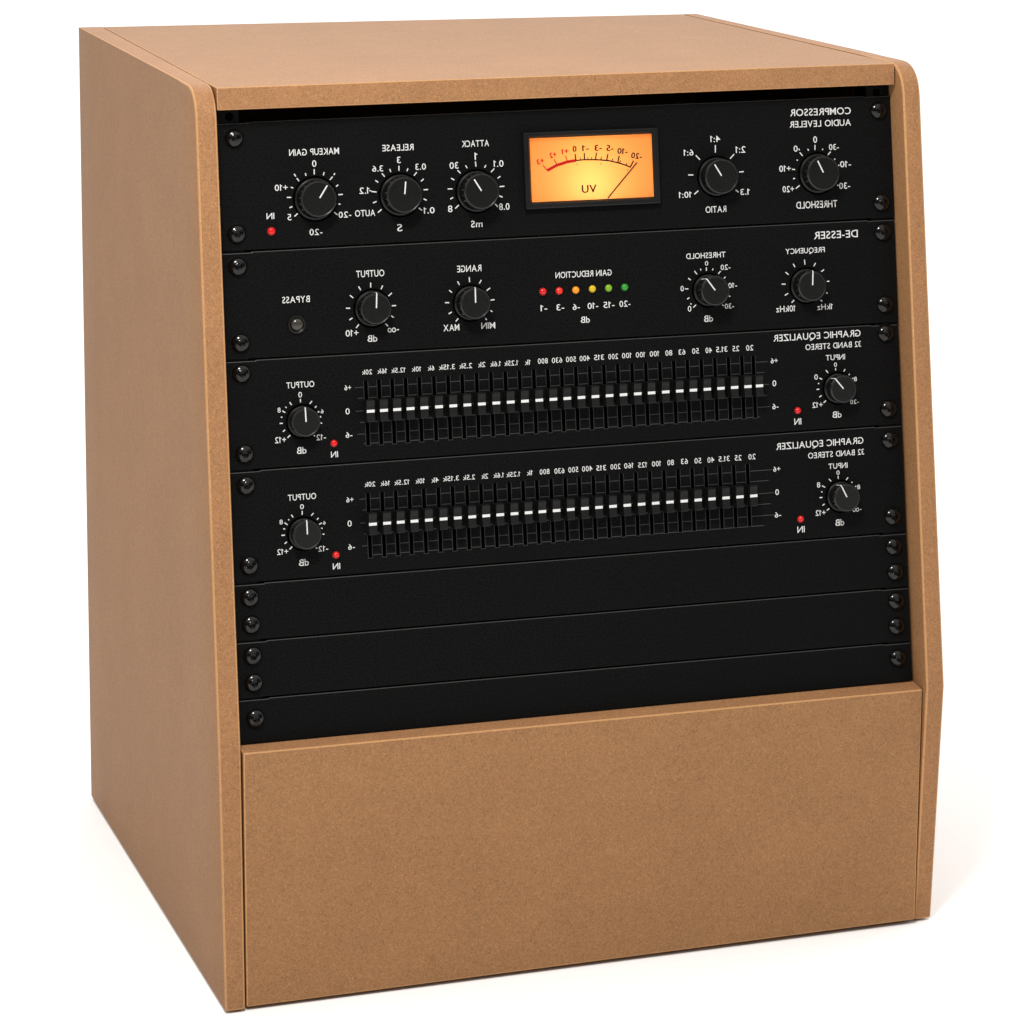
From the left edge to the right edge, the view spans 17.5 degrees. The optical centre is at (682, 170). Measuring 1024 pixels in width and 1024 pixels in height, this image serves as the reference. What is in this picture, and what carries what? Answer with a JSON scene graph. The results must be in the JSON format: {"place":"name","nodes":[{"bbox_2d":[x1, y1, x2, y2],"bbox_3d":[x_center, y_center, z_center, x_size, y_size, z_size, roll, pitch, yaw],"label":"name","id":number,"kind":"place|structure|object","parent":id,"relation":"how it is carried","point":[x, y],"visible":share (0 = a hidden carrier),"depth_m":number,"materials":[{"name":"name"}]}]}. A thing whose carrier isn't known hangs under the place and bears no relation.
{"place":"outdoors","nodes":[
{"label":"outdoors","id":0,"kind":"place"},
{"bbox_2d":[0,0,1023,1023],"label":"ground","id":1,"kind":"structure","parent":0,"point":[87,933],"depth_m":3.18,"materials":[{"name":"white paper"}]},
{"bbox_2d":[79,14,943,1010],"bbox_3d":[-0.146,0.212,2.468,0.519,0.611,0.510,-2,8,-20],"label":"rack cabinet","id":2,"kind":"object","parent":1,"relation":"on","point":[287,870],"visible":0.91,"depth_m":2.29,"materials":[{"name":"brown wood"}]},
{"bbox_2d":[217,96,893,250],"bbox_3d":[-0.082,0.000,2.273,0.483,0.087,0.048,-2,1,-20],"label":"compressor","id":3,"kind":"object","parent":2,"relation":"in","point":[343,181],"visible":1,"depth_m":2.26,"materials":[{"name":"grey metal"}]},
{"bbox_2d":[222,220,897,359],"bbox_3d":[-0.073,0.080,2.256,0.483,0.073,0.016,-2,1,-20],"label":"de-esser","id":4,"kind":"object","parent":2,"relation":"in","point":[300,302],"visible":1,"depth_m":2.26,"materials":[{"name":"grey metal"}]},
{"bbox_2d":[226,323,900,469],"bbox_3d":[-0.071,0.152,2.258,0.483,0.073,0.012,-2,1,-20],"label":"graphic equalizer","id":5,"kind":"object","parent":2,"relation":"attached to","point":[296,411],"visible":1,"depth_m":2.26,"materials":[{"name":"black metal"}]},
{"bbox_2d":[230,426,904,582],"bbox_3d":[-0.068,0.227,2.259,0.483,0.076,0.013,-2,1,-20],"label":"graphic equalizer","id":6,"kind":"object","parent":2,"relation":"attached to","point":[338,519],"visible":1,"depth_m":2.26,"materials":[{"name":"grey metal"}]},
{"bbox_2d":[234,533,907,640],"bbox_3d":[-0.068,0.284,2.263,0.484,0.041,0.006,-2,1,-20],"label":"blank panel","id":7,"kind":"object","parent":2,"relation":"attached to","point":[278,609],"visible":1,"depth_m":2.26,"materials":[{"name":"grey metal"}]},
{"bbox_2d":[236,588,909,697],"bbox_3d":[-0.066,0.322,2.263,0.484,0.041,0.005,-2,1,-20],"label":"blank panel","id":8,"kind":"object","parent":2,"relation":"attached to","point":[285,666],"visible":1,"depth_m":2.26,"materials":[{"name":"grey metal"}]},
{"bbox_2d":[239,643,911,744],"bbox_3d":[-0.065,0.355,2.264,0.484,0.032,0.005,-2,1,-20],"label":"blank panel","id":9,"kind":"object","parent":2,"relation":"attached to","point":[290,717],"visible":1,"depth_m":2.26,"materials":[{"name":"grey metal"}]}
]}

